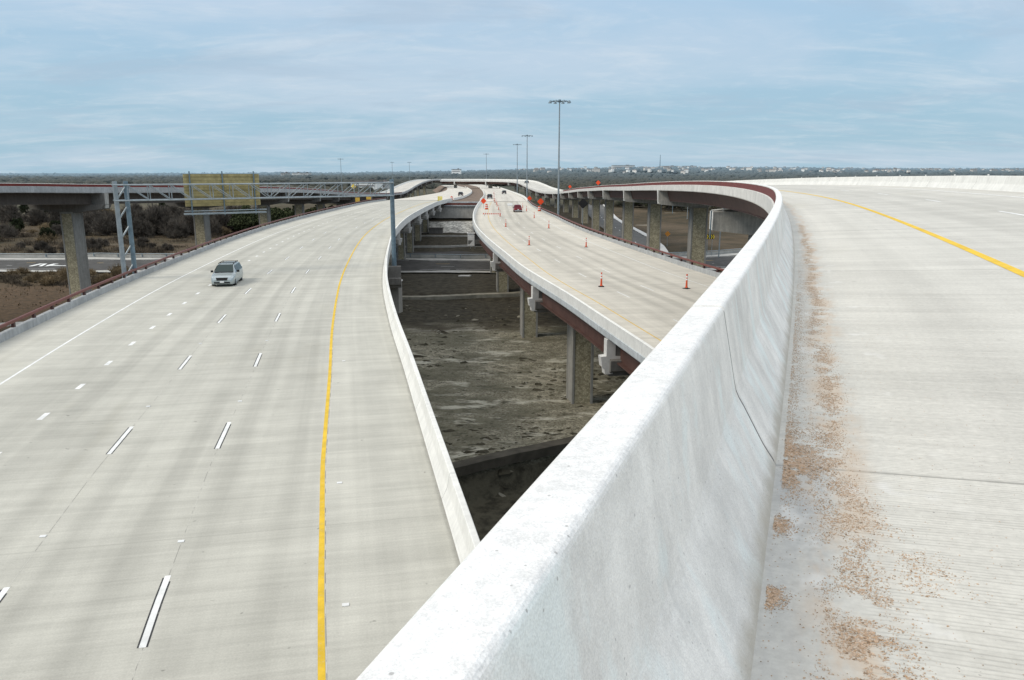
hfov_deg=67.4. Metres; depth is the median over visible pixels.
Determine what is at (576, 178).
woods
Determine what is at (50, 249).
bare tree
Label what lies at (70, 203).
flyover ramp
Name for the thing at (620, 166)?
building
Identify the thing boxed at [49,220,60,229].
juniper tree
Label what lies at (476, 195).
median ground
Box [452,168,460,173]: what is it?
building
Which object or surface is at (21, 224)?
juniper tree
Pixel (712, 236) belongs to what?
chevron sign
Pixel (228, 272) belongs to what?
minivan
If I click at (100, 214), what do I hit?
bare tree
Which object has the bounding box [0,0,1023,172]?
sky
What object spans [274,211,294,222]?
oak tree
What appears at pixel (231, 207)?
bare tree
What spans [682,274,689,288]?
traffic cone
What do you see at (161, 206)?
bare tree
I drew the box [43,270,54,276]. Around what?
dry shrub
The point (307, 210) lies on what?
oak tree
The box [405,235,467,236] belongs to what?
kerb
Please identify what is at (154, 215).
bare tree
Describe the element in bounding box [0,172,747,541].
ground
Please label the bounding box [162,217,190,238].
bare tree
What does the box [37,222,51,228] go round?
dry shrub
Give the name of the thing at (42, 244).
bare tree
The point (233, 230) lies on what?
bare tree
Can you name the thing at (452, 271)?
road shoulder
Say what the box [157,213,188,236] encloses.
bare tree
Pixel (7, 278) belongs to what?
scrub
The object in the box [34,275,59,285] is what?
dry shrub
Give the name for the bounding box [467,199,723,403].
highway viaduct
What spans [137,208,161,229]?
bare tree
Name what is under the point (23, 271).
dry shrub
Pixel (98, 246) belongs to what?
bare tree
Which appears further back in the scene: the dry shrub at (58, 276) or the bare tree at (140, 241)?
the bare tree at (140, 241)
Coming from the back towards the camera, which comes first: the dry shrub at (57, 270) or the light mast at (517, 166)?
the light mast at (517, 166)
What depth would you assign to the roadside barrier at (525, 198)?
366.10 m
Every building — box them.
[350,179,382,189]
[383,180,389,188]
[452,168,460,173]
[611,165,634,167]
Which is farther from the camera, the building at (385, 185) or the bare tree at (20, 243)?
the building at (385, 185)
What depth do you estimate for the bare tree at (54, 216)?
293.98 m
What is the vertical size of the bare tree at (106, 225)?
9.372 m
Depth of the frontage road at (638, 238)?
274.94 m
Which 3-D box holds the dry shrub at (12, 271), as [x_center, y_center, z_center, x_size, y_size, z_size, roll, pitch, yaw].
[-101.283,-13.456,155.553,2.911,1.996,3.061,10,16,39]
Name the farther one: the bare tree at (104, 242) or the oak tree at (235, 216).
the oak tree at (235, 216)
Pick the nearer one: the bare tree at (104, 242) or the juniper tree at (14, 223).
the bare tree at (104, 242)
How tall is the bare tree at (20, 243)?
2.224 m
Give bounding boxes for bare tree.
[0,205,25,222]
[0,223,18,237]
[15,241,26,247]
[21,209,49,225]
[32,240,48,250]
[42,245,57,254]
[47,212,59,223]
[51,224,61,234]
[83,210,98,230]
[84,220,93,233]
[86,237,100,246]
[87,209,122,235]
[91,210,115,232]
[92,243,104,252]
[97,237,109,245]
[113,206,142,234]
[122,203,143,213]
[126,217,156,237]
[135,236,149,247]
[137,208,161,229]
[141,204,172,235]
[143,203,169,212]
[148,243,156,249]
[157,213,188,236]
[161,243,173,250]
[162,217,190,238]
[167,206,189,217]
[175,209,193,230]
[184,210,211,235]
[210,208,234,230]
[210,215,223,235]
[221,205,244,215]
[227,207,254,231]
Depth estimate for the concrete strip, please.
128.60 m
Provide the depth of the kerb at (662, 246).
262.83 m
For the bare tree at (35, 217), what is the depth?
304.70 m
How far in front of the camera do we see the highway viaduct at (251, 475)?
25.70 m
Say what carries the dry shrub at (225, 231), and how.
on the ground at (464, 400)
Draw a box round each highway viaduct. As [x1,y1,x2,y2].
[0,198,479,679]
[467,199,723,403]
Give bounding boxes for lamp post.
[718,231,720,256]
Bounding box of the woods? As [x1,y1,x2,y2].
[0,166,1023,209]
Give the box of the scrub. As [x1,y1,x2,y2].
[0,214,252,287]
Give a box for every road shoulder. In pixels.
[0,253,737,260]
[0,268,724,272]
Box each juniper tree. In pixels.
[9,218,20,231]
[18,218,24,228]
[19,205,28,214]
[38,227,57,241]
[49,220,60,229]
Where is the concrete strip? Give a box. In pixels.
[402,291,519,299]
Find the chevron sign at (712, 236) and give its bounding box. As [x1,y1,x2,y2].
[706,234,714,256]
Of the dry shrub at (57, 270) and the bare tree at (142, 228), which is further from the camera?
the bare tree at (142, 228)
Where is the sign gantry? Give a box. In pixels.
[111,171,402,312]
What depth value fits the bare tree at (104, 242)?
218.65 m
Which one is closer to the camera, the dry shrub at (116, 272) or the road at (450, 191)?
the dry shrub at (116, 272)
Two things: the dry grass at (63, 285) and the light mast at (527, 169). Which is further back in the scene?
the light mast at (527, 169)
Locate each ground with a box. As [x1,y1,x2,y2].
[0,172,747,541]
[451,184,482,201]
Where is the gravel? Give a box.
[758,224,1023,679]
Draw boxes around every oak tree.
[227,213,258,230]
[230,205,257,213]
[230,208,251,228]
[255,210,283,223]
[270,207,291,214]
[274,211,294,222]
[305,208,316,214]
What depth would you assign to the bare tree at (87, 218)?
277.77 m
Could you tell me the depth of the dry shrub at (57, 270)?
155.65 m
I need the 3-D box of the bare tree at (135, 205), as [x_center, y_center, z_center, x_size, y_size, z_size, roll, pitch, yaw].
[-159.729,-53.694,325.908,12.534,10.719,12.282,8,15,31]
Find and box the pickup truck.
[513,205,521,211]
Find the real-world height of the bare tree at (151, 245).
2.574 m
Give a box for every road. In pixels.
[0,255,735,270]
[394,185,470,199]
[396,251,487,255]
[472,185,526,201]
[588,204,660,253]
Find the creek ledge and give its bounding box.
[452,435,575,476]
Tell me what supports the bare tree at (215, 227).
on the ground at (464, 400)
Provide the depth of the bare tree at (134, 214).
261.66 m
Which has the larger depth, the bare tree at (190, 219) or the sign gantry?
the bare tree at (190, 219)
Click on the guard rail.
(442, 256)
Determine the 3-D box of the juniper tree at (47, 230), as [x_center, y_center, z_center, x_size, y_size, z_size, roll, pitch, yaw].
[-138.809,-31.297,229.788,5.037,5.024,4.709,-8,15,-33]
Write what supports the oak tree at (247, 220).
on the ground at (464, 400)
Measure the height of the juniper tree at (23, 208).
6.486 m
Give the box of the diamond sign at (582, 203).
[578,199,587,224]
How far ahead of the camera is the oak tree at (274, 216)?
255.58 m
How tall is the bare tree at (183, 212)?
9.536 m
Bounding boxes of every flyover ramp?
[0,179,441,299]
[356,174,1023,679]
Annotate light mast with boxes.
[513,144,520,192]
[521,135,532,197]
[548,100,570,216]
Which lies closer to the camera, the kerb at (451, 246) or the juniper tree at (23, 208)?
the kerb at (451, 246)
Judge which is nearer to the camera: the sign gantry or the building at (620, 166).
the sign gantry
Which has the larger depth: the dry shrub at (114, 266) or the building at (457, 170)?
the building at (457, 170)
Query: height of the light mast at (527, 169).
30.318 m
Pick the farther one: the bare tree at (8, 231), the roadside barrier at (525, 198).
the roadside barrier at (525, 198)
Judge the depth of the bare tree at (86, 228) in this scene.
259.57 m
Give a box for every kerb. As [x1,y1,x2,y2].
[396,245,481,247]
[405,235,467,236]
[603,204,669,255]
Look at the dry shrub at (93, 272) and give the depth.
157.18 m
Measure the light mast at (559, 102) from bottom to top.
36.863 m
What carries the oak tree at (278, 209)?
on the ground at (464, 400)
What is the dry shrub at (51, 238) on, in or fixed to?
on the ground at (464, 400)
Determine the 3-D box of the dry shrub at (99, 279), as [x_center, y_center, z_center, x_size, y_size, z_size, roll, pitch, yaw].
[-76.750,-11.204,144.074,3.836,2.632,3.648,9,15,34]
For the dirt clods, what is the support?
on the ground at (464, 400)
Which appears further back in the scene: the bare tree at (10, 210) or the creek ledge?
the bare tree at (10, 210)
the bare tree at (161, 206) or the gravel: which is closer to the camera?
the gravel
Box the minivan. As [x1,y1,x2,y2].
[211,260,242,285]
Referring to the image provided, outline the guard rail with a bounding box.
[0,248,741,258]
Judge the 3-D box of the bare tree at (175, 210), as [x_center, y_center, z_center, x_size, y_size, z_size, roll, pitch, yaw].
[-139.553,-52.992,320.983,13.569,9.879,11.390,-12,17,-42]
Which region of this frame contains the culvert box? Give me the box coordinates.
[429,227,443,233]
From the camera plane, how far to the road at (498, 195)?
341.19 m
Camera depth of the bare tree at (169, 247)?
206.69 m
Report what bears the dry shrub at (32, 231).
on the ground at (464, 400)
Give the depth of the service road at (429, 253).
199.67 m
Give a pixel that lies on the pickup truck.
(517, 208)
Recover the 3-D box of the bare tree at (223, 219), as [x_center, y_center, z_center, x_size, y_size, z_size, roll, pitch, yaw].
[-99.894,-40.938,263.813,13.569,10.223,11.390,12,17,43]
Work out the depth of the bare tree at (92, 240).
214.47 m
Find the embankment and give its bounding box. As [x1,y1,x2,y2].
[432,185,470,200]
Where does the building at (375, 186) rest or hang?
on the ground at (464, 400)
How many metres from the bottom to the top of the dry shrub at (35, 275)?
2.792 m
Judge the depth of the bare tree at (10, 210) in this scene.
312.03 m
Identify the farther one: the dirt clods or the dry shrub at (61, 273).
the dry shrub at (61, 273)
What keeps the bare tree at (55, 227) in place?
on the ground at (464, 400)
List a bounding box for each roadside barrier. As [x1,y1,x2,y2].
[454,187,471,199]
[497,186,527,201]
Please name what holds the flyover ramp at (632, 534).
on the ground at (464, 400)
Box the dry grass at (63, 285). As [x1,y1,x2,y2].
[0,221,255,331]
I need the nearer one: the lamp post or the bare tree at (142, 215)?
the lamp post
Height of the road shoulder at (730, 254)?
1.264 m
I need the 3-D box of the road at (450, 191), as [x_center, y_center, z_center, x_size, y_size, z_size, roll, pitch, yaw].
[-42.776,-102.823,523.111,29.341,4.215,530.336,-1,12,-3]
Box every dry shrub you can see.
[3,269,20,275]
[16,266,29,275]
[26,229,39,233]
[26,270,47,281]
[33,232,58,242]
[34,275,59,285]
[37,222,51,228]
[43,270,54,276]
[48,274,63,281]
[54,266,65,273]
[57,269,66,276]
[89,269,97,275]
[91,273,109,284]
[108,264,128,271]
[109,268,121,276]
[220,226,230,234]
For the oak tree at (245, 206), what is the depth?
276.64 m
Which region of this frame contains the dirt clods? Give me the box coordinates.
[403,304,625,496]

